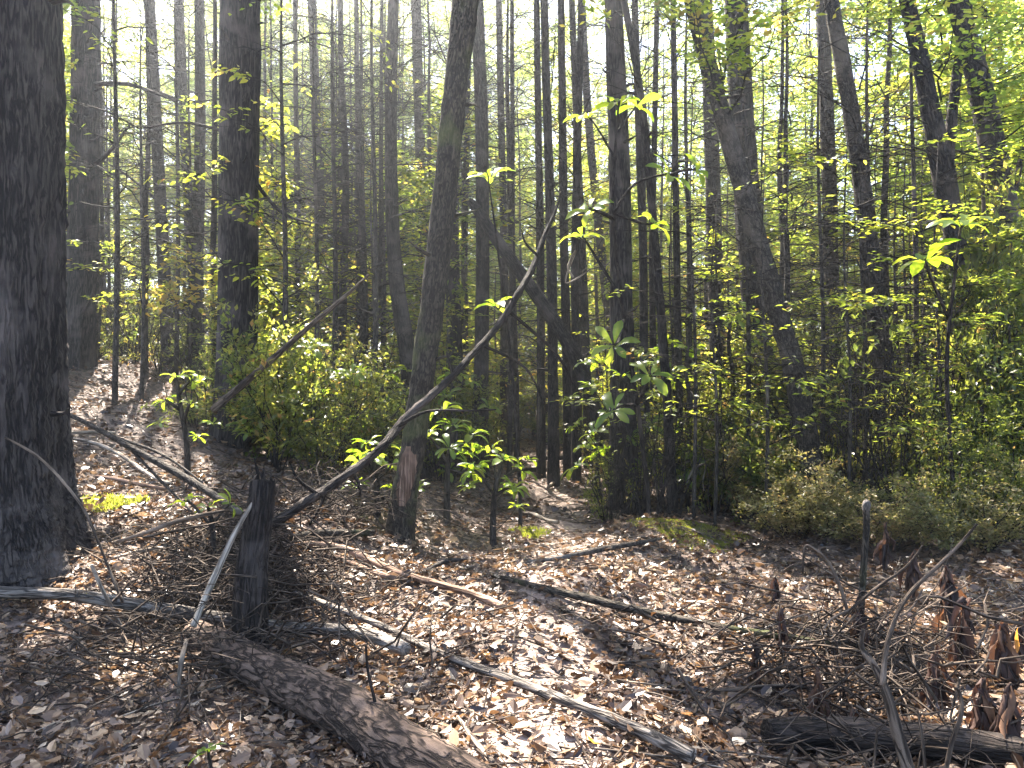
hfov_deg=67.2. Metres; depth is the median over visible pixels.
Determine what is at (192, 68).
hardwood tree
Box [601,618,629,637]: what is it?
fallen branch
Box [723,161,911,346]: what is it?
hardwood tree
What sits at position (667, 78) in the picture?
hardwood tree
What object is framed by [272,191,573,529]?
leaning branch
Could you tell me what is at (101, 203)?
broadleaf tree
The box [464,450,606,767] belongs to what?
path
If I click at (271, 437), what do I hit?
shrub
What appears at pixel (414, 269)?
understory tree
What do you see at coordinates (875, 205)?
hardwood tree
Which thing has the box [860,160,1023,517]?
shrub
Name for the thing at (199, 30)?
slender tree
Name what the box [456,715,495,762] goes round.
fallen branch
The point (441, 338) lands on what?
shrub
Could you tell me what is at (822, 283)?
understory tree
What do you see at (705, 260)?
hardwood tree
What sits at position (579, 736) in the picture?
fallen branch
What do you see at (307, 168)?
broadleaf tree
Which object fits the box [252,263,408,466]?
shrub
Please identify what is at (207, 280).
understory tree
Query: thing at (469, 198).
hardwood tree
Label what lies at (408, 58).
hardwood tree
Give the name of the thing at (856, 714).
withered plant
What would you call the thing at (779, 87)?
hardwood tree
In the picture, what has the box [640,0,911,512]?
understory tree
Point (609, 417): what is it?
shrub
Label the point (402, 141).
hardwood tree
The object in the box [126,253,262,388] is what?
shrub
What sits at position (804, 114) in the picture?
hardwood tree
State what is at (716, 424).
understory tree
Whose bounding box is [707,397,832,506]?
shrub
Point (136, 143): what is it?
hardwood tree
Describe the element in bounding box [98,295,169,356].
shrub
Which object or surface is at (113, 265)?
broadleaf tree
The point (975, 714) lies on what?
withered plant
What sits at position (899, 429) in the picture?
understory tree
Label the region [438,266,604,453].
understory tree
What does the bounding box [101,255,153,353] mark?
shrub
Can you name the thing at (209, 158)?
hardwood tree
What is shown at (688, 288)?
understory tree
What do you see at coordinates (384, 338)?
understory tree
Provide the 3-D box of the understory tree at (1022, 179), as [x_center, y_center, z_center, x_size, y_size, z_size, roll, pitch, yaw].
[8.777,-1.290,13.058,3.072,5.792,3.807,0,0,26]
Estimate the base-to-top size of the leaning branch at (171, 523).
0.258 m
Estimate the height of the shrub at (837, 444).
3.680 m
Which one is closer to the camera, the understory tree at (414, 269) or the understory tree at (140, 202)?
the understory tree at (414, 269)
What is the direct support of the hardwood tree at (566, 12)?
on the ground
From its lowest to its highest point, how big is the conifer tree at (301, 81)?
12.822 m
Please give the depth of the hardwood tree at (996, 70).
26.90 m
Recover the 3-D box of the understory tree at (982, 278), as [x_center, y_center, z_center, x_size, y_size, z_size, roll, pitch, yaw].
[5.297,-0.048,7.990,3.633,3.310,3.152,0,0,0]
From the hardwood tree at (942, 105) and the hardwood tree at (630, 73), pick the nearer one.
the hardwood tree at (942, 105)
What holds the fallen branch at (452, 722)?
on the ground
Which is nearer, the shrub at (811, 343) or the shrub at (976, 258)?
the shrub at (976, 258)
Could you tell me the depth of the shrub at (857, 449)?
9.29 m
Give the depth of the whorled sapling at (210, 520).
5.18 m
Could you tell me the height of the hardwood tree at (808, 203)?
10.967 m
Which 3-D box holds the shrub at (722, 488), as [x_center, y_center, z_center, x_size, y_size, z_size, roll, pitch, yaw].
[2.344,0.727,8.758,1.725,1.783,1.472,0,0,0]
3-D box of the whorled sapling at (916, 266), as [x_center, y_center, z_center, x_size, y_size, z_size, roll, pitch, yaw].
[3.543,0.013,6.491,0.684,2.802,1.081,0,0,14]
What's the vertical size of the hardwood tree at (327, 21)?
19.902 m
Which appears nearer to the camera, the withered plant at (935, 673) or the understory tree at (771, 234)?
the withered plant at (935, 673)
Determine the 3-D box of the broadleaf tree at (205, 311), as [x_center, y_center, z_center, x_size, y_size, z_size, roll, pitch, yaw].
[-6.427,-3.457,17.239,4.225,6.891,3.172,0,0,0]
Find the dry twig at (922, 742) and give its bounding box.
[916,709,926,767]
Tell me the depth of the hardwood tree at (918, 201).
24.16 m
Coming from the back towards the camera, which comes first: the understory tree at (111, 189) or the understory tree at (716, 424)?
the understory tree at (111, 189)
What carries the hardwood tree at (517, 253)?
on the ground
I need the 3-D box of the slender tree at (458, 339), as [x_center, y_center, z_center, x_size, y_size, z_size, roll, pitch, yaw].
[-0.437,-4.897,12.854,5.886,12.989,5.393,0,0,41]
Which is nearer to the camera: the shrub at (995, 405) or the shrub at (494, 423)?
the shrub at (995, 405)
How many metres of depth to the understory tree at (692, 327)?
13.18 m
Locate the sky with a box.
[63,0,1023,375]
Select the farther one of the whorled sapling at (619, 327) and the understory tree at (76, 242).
the understory tree at (76, 242)
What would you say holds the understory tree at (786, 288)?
on the ground
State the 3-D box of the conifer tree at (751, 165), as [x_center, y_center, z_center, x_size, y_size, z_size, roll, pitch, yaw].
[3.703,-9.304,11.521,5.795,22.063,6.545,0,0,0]
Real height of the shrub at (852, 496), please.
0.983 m
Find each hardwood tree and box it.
[63,0,211,302]
[63,0,302,377]
[63,1,211,259]
[63,4,70,130]
[63,6,138,118]
[63,18,145,111]
[64,0,174,335]
[64,0,211,264]
[64,0,217,346]
[65,0,438,361]
[65,2,152,220]
[101,0,174,288]
[101,0,186,291]
[101,55,180,295]
[111,1,352,170]
[111,86,218,288]
[118,0,570,403]
[135,0,308,154]
[138,0,279,58]
[159,0,310,207]
[160,0,449,260]
[164,0,218,80]
[166,2,330,338]
[167,0,327,170]
[170,0,369,341]
[170,10,279,155]
[175,0,449,302]
[179,0,503,220]
[185,1,307,114]
[186,0,529,480]
[187,1,352,351]
[193,0,329,187]
[205,0,328,160]
[210,66,330,205]
[211,0,491,370]
[218,1,431,264]
[218,7,337,106]
[228,0,587,544]
[260,0,379,336]
[260,0,427,348]
[260,47,415,344]
[261,0,409,292]
[262,0,378,185]
[262,0,447,360]
[266,41,516,330]
[269,0,714,459]
[270,0,413,229]
[286,0,378,106]
[291,0,439,206]
[309,1,590,264]
[317,0,641,479]
[319,0,473,108]
[321,0,474,374]
[323,0,489,202]
[353,2,474,305]
[353,17,504,333]
[353,100,588,344]
[365,0,450,161]
[365,0,495,221]
[370,111,559,336]
[383,0,496,207]
[397,0,570,350]
[400,0,608,325]
[404,0,588,159]
[433,146,535,336]
[435,32,534,179]
[438,16,582,267]
[440,67,528,278]
[462,62,558,312]
[470,1,557,154]
[473,172,570,325]
[492,0,604,115]
[520,0,962,378]
[523,0,668,306]
[525,40,811,323]
[530,0,653,158]
[542,0,769,395]
[543,166,668,319]
[557,7,679,241]
[566,1,705,231]
[571,84,893,361]
[582,0,1023,409]
[583,0,892,394]
[589,3,699,150]
[594,0,788,357]
[601,67,691,275]
[626,0,801,343]
[631,53,731,347]
[632,0,1023,414]
[666,0,1023,306]
[667,88,724,313]
[670,0,819,246]
[678,0,848,223]
[679,0,930,330]
[704,125,876,321]
[719,19,851,253]
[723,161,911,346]
[725,0,907,331]
[753,32,841,183]
[758,61,904,320]
[765,0,1023,379]
[766,1,1023,371]
[769,0,942,340]
[774,116,929,346]
[797,0,1023,363]
[819,114,908,346]
[836,91,962,339]
[837,12,1007,371]
[842,63,978,312]
[850,0,1023,334]
[870,94,1021,308]
[876,12,1023,267]
[891,37,1023,259]
[898,0,1023,236]
[900,0,1023,215]
[920,1,1021,284]
[935,1,1023,158]
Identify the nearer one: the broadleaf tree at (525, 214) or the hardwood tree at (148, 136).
the hardwood tree at (148, 136)
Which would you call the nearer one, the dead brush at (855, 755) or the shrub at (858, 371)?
the dead brush at (855, 755)
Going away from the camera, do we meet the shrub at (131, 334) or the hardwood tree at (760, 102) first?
the shrub at (131, 334)
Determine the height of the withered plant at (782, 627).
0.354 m
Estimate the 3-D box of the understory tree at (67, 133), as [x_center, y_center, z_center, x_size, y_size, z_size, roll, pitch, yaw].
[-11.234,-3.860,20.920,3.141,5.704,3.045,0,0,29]
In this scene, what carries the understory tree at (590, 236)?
on the ground
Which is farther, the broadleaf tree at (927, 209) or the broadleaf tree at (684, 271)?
the broadleaf tree at (684, 271)
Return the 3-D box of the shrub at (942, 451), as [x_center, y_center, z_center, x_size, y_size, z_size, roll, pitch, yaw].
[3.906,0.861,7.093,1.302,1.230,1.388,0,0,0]
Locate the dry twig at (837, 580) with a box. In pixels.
[802,544,849,613]
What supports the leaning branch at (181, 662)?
on the dead brush at (173, 660)
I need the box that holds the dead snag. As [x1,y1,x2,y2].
[231,458,275,648]
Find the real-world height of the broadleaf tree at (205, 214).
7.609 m
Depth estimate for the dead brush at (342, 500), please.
6.94 m
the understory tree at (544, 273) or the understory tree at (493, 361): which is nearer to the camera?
the understory tree at (493, 361)
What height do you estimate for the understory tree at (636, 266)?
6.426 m
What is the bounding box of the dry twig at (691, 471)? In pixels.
[686,463,713,490]
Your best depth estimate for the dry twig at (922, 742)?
2.85 m
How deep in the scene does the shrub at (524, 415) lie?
16.36 m
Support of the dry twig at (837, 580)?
on the ground
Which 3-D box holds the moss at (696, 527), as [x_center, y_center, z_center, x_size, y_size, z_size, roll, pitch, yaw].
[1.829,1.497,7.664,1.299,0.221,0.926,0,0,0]
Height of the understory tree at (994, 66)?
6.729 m
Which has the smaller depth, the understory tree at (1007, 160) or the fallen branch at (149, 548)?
the fallen branch at (149, 548)
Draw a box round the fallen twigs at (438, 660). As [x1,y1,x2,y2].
[0,378,1023,767]
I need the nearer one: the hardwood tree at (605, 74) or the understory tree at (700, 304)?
the understory tree at (700, 304)
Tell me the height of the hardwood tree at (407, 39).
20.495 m
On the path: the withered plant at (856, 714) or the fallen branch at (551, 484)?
the fallen branch at (551, 484)
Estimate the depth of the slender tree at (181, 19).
15.92 m
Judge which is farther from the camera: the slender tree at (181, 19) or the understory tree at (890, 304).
the understory tree at (890, 304)
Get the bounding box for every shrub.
[96,262,169,363]
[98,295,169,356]
[100,231,174,363]
[100,280,174,345]
[100,292,136,359]
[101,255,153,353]
[102,270,157,339]
[103,299,186,368]
[106,269,210,373]
[115,287,299,429]
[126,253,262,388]
[136,298,211,359]
[143,353,260,424]
[173,288,274,412]
[178,328,323,389]
[202,298,349,472]
[212,351,341,463]
[213,299,365,463]
[227,339,339,457]
[240,310,408,482]
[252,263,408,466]
[256,285,410,462]
[320,331,409,477]
[343,330,439,408]
[349,332,501,464]
[359,369,476,462]
[363,298,516,482]
[392,376,475,468]
[429,375,534,467]
[437,337,547,435]
[469,368,507,461]
[470,363,535,446]
[518,344,561,432]
[524,411,582,445]
[528,344,593,436]
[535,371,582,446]
[545,363,608,447]
[559,417,675,497]
[564,308,710,516]
[573,398,660,522]
[581,434,601,482]
[582,374,658,442]
[585,346,712,519]
[596,374,793,509]
[610,312,750,517]
[636,372,779,524]
[637,353,819,454]
[641,351,727,450]
[649,374,737,441]
[652,300,815,426]
[652,412,764,482]
[668,328,744,399]
[683,403,829,520]
[699,265,845,491]
[701,355,899,474]
[703,328,927,442]
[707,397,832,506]
[710,314,912,477]
[726,379,916,518]
[728,264,896,476]
[729,465,878,539]
[745,301,962,515]
[752,441,895,537]
[754,318,910,493]
[763,311,931,490]
[768,207,977,508]
[775,267,1023,517]
[790,146,1023,511]
[796,325,853,372]
[796,467,1001,551]
[807,270,944,503]
[838,359,1007,494]
[849,85,1023,486]
[859,412,1021,537]
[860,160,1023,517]
[870,449,1023,555]
[889,267,1023,524]
[890,235,1015,509]
[897,332,1001,472]
[900,267,1004,395]
[908,398,1023,542]
[931,197,1023,483]
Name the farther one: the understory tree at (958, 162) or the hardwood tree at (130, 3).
the hardwood tree at (130, 3)
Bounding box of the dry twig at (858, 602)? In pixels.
[823,545,922,629]
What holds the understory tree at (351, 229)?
on the ground
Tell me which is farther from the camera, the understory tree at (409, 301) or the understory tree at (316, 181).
the understory tree at (409, 301)
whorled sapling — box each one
[146,370,222,474]
[169,489,242,581]
[188,742,225,767]
[225,373,302,462]
[257,337,365,464]
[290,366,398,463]
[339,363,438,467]
[341,435,400,517]
[418,401,488,526]
[434,367,501,483]
[457,440,538,548]
[467,165,522,526]
[560,92,707,517]
[560,350,688,513]
[562,380,609,500]
[616,335,689,506]
[641,306,755,508]
[686,301,774,442]
[892,213,993,536]
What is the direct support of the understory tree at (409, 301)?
on the ground
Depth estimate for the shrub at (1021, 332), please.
8.33 m
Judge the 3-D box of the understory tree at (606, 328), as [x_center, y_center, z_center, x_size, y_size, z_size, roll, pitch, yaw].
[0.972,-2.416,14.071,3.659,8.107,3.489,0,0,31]
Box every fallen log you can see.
[179,620,492,767]
[760,715,1023,767]
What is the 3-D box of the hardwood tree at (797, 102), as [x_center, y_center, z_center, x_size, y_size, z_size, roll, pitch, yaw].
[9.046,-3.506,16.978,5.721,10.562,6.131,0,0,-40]
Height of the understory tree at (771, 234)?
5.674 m
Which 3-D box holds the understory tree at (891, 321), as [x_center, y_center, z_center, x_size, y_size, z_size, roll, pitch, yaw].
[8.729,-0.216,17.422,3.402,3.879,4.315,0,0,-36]
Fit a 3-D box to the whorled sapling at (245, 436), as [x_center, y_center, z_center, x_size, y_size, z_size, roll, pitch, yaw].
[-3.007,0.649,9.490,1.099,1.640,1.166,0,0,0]
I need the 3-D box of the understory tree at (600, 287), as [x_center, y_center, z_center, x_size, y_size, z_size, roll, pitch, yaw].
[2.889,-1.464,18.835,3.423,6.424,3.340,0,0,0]
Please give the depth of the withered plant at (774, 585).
5.41 m
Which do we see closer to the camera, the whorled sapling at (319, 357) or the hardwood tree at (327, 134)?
the whorled sapling at (319, 357)
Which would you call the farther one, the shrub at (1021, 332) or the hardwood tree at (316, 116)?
the hardwood tree at (316, 116)
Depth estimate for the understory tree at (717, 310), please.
10.12 m
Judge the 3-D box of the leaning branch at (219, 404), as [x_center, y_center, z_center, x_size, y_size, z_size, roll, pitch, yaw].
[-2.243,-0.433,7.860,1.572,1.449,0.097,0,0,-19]
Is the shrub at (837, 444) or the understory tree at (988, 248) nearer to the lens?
the shrub at (837, 444)
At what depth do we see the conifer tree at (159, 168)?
14.90 m
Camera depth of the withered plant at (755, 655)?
3.96 m
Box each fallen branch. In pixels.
[71,431,114,434]
[73,438,171,484]
[95,475,166,490]
[112,544,173,558]
[187,586,696,763]
[288,529,374,540]
[424,719,458,729]
[426,556,474,569]
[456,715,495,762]
[498,575,841,646]
[523,467,560,471]
[523,511,558,523]
[525,456,562,459]
[525,537,661,562]
[547,473,562,488]
[564,725,587,747]
[587,497,664,513]
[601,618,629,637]
[698,683,869,691]
[789,626,857,645]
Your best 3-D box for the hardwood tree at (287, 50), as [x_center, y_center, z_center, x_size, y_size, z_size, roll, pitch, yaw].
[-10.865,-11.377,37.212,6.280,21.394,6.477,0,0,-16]
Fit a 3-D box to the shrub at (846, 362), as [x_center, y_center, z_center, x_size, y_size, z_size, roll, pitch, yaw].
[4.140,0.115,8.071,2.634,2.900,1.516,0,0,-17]
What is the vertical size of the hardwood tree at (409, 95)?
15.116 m
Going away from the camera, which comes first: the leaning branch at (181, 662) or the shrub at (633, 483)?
the leaning branch at (181, 662)
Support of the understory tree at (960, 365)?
on the ground
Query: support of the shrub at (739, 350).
on the ground
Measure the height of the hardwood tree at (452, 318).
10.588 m
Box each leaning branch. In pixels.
[4,436,123,602]
[70,413,242,515]
[90,565,121,625]
[111,509,224,543]
[176,638,188,693]
[190,502,251,627]
[210,274,369,412]
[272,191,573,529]
[365,645,375,701]
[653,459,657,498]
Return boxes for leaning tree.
[466,198,608,482]
[477,0,894,504]
[629,0,1023,500]
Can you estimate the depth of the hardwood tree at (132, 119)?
27.98 m
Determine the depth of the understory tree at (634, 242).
15.09 m
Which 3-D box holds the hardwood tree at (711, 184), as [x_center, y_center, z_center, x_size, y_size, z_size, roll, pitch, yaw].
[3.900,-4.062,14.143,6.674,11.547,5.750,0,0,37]
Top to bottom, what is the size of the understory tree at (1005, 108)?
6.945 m
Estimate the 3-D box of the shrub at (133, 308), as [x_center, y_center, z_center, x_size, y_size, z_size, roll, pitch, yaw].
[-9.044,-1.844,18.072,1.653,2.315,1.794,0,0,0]
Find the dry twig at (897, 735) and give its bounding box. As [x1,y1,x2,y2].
[858,523,977,767]
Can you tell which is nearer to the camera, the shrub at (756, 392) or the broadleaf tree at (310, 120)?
the shrub at (756, 392)
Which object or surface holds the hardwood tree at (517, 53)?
on the ground
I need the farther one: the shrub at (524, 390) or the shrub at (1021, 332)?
the shrub at (524, 390)
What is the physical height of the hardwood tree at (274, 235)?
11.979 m
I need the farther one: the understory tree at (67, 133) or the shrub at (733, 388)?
the understory tree at (67, 133)
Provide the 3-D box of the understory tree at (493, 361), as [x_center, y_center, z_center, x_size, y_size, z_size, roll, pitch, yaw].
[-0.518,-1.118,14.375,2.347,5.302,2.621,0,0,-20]
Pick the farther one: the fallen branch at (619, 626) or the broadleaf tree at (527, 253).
the broadleaf tree at (527, 253)
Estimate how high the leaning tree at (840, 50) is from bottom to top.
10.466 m
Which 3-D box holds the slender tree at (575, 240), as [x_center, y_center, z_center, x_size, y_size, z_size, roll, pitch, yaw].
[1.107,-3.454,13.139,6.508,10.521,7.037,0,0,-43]
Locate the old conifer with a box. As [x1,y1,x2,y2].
[0,0,97,601]
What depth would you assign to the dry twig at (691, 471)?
8.80 m
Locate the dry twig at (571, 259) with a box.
[565,250,586,283]
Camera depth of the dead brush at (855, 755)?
3.15 m
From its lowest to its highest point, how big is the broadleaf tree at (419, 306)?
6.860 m
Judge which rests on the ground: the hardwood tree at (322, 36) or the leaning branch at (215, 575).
the hardwood tree at (322, 36)
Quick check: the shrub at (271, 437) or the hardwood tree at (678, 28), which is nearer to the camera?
the shrub at (271, 437)
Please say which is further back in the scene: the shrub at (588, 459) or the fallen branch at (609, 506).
the shrub at (588, 459)
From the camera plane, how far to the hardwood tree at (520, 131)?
34.28 m
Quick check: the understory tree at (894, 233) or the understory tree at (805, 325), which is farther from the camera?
the understory tree at (805, 325)
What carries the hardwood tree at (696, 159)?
on the ground
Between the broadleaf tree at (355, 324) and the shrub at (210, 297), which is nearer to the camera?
the shrub at (210, 297)
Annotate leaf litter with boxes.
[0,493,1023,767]
[68,355,1023,580]
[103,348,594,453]
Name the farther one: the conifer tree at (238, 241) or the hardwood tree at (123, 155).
the hardwood tree at (123, 155)
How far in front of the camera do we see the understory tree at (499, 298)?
22.01 m
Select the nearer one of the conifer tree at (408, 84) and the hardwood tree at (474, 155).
the conifer tree at (408, 84)
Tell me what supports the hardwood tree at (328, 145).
on the ground
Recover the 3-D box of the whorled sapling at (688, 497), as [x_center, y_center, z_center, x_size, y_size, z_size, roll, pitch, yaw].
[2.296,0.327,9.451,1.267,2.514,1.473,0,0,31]
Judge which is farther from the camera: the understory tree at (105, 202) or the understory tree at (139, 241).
the understory tree at (139, 241)
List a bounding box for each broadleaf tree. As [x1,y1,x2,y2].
[64,0,217,360]
[66,0,416,392]
[66,161,136,315]
[102,24,314,327]
[110,70,260,361]
[122,82,307,341]
[164,142,217,317]
[206,70,353,326]
[258,14,468,370]
[260,62,388,350]
[265,0,497,379]
[275,115,370,337]
[277,50,412,340]
[279,61,416,354]
[290,0,532,457]
[327,0,560,374]
[368,198,498,375]
[441,28,647,444]
[444,82,602,413]
[468,78,606,436]
[468,126,601,433]
[470,186,561,354]
[490,193,557,363]
[491,142,609,409]
[517,100,695,396]
[557,227,604,352]
[558,151,692,418]
[568,42,772,402]
[570,66,776,400]
[589,188,701,357]
[647,61,860,394]
[663,217,733,397]
[698,115,843,348]
[701,35,969,379]
[724,149,859,374]
[841,152,1007,459]
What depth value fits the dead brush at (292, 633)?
4.13 m
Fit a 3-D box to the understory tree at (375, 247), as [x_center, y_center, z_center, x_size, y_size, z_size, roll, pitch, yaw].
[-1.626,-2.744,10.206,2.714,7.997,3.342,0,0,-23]
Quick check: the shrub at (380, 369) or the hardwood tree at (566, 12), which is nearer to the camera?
the shrub at (380, 369)
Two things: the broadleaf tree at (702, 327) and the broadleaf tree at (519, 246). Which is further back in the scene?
the broadleaf tree at (519, 246)
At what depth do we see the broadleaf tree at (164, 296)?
13.32 m
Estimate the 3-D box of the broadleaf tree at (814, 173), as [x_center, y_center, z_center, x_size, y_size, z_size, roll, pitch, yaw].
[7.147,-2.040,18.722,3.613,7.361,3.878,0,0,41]
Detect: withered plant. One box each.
[748,642,761,684]
[768,577,780,604]
[774,608,790,659]
[804,666,830,716]
[848,596,875,660]
[849,708,859,716]
[873,523,895,575]
[891,486,915,538]
[898,549,922,605]
[920,645,955,720]
[931,565,966,639]
[944,596,981,676]
[965,677,998,730]
[985,622,1023,689]
[988,682,1021,738]
[1009,618,1023,668]
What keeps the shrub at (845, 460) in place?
on the ground
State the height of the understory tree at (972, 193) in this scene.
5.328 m
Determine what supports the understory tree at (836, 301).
on the ground
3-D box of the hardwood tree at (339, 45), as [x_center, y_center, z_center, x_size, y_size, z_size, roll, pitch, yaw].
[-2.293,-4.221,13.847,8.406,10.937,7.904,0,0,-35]
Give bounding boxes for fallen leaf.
[529,730,541,738]
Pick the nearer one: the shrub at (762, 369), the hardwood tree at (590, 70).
the shrub at (762, 369)
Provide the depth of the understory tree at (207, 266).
20.47 m
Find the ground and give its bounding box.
[0,344,1023,767]
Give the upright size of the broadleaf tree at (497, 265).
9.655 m
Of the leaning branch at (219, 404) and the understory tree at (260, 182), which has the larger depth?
the understory tree at (260, 182)
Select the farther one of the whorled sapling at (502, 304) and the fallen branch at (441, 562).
the whorled sapling at (502, 304)
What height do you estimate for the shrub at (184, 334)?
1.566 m
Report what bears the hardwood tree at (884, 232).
on the ground
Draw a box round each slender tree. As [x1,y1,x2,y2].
[102,0,289,371]
[103,0,278,371]
[179,0,384,366]
[213,0,532,331]
[260,0,411,363]
[263,0,413,258]
[267,0,445,364]
[292,0,591,464]
[317,0,572,462]
[335,0,705,486]
[348,0,604,455]
[368,0,487,302]
[401,0,778,482]
[413,0,646,477]
[417,0,603,463]
[433,0,713,476]
[471,0,684,468]
[522,0,758,514]
[529,0,779,470]
[531,0,743,478]
[570,0,793,502]
[583,4,609,348]
[697,0,1023,381]
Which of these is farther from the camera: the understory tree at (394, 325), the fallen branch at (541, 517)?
the understory tree at (394, 325)
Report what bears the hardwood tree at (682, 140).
on the ground
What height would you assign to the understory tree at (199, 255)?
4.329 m
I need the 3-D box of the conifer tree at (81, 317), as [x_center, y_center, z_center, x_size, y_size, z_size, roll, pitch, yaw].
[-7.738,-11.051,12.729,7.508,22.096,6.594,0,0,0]
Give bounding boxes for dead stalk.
[858,499,870,613]
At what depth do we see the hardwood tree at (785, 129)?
13.07 m
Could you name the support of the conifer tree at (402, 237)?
on the ground
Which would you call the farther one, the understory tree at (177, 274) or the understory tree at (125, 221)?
the understory tree at (125, 221)
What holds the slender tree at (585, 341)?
on the ground
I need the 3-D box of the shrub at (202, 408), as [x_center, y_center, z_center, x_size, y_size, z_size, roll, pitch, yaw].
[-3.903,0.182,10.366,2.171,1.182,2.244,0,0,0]
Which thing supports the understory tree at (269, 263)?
on the ground
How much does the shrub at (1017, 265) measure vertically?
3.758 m
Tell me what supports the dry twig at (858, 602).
on the ground
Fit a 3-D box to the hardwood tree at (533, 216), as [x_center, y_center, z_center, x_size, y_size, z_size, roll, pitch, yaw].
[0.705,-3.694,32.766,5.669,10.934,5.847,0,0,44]
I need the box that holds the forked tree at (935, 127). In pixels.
[717,0,1023,516]
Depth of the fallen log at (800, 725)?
3.23 m
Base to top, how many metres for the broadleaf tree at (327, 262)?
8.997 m
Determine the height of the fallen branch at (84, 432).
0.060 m
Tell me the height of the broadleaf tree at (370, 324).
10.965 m
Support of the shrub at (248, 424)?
on the ground
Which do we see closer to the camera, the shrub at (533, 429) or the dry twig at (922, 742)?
the dry twig at (922, 742)
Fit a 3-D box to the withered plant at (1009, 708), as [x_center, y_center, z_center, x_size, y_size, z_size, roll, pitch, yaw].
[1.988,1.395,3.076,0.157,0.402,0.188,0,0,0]
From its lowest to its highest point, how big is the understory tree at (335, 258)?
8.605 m
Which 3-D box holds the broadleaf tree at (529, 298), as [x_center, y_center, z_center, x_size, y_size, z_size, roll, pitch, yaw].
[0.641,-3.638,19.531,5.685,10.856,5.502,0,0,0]
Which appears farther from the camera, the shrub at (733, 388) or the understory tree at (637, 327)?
the understory tree at (637, 327)
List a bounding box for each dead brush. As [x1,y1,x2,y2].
[0,574,323,723]
[3,567,595,696]
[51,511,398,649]
[206,450,498,537]
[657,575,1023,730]
[676,582,1023,767]
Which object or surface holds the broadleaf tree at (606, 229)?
on the ground
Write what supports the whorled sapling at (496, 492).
on the ground
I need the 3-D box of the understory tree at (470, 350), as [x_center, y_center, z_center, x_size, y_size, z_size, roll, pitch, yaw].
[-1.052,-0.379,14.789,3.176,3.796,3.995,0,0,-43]
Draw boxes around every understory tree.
[63,0,197,367]
[63,0,214,405]
[63,36,187,359]
[65,0,262,400]
[65,0,269,382]
[65,172,182,289]
[66,0,306,380]
[66,131,156,279]
[66,196,137,313]
[67,167,140,304]
[68,121,155,293]
[99,79,153,331]
[103,101,206,284]
[104,93,183,316]
[110,154,282,313]
[110,184,182,304]
[111,173,216,309]
[112,110,300,388]
[120,0,422,458]
[123,201,186,304]
[148,205,282,335]
[150,37,332,307]
[151,175,217,308]
[155,171,314,347]
[180,170,280,319]
[183,167,319,328]
[186,133,339,366]
[205,258,323,349]
[206,175,323,331]
[207,0,407,376]
[212,203,489,455]
[213,0,464,408]
[258,52,497,452]
[258,69,455,408]
[259,16,465,441]
[259,174,387,347]
[274,0,505,462]
[297,20,489,369]
[298,108,460,367]
[309,223,413,335]
[310,200,416,368]
[313,20,569,463]
[347,187,474,361]
[350,142,569,395]
[354,272,469,389]
[386,181,472,343]
[411,268,546,407]
[413,0,609,475]
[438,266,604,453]
[441,188,545,384]
[461,82,607,478]
[469,267,547,435]
[470,259,545,379]
[491,13,672,460]
[499,197,685,399]
[518,150,648,388]
[521,259,685,427]
[522,218,570,352]
[544,120,895,427]
[561,150,703,380]
[561,196,683,376]
[578,0,791,439]
[582,183,781,432]
[587,140,707,367]
[591,137,938,535]
[595,205,897,526]
[598,33,806,521]
[598,135,736,374]
[601,270,759,405]
[634,124,924,395]
[635,131,818,373]
[638,194,856,388]
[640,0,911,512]
[650,135,888,512]
[656,89,778,355]
[657,249,735,393]
[675,96,985,514]
[685,0,1023,450]
[694,185,735,326]
[703,186,766,336]
[744,89,1015,466]
[748,91,1022,478]
[765,0,998,417]
[769,152,996,404]
[773,310,818,360]
[794,154,978,388]
[795,0,1023,475]
[796,200,928,390]
[806,294,866,356]
[808,105,1023,483]
[811,251,904,356]
[816,123,1020,381]
[837,0,1023,387]
[841,289,944,362]
[843,212,1023,458]
[852,266,941,358]
[888,12,1014,473]
[891,53,1023,354]
[891,183,1023,378]
[895,1,1023,372]
[898,272,942,382]
[911,87,1023,367]
[911,166,1022,361]
[969,148,1023,352]
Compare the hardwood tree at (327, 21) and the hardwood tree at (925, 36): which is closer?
the hardwood tree at (925, 36)
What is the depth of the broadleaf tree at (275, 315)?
17.22 m
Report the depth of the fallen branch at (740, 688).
3.83 m
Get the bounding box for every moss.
[83,493,154,512]
[508,525,551,537]
[627,517,751,552]
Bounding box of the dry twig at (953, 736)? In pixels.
[943,687,963,767]
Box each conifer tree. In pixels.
[66,0,176,370]
[102,0,286,369]
[136,0,289,286]
[144,0,319,449]
[261,0,367,317]
[339,5,534,270]
[354,36,497,325]
[600,0,639,513]
[725,0,845,410]
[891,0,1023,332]

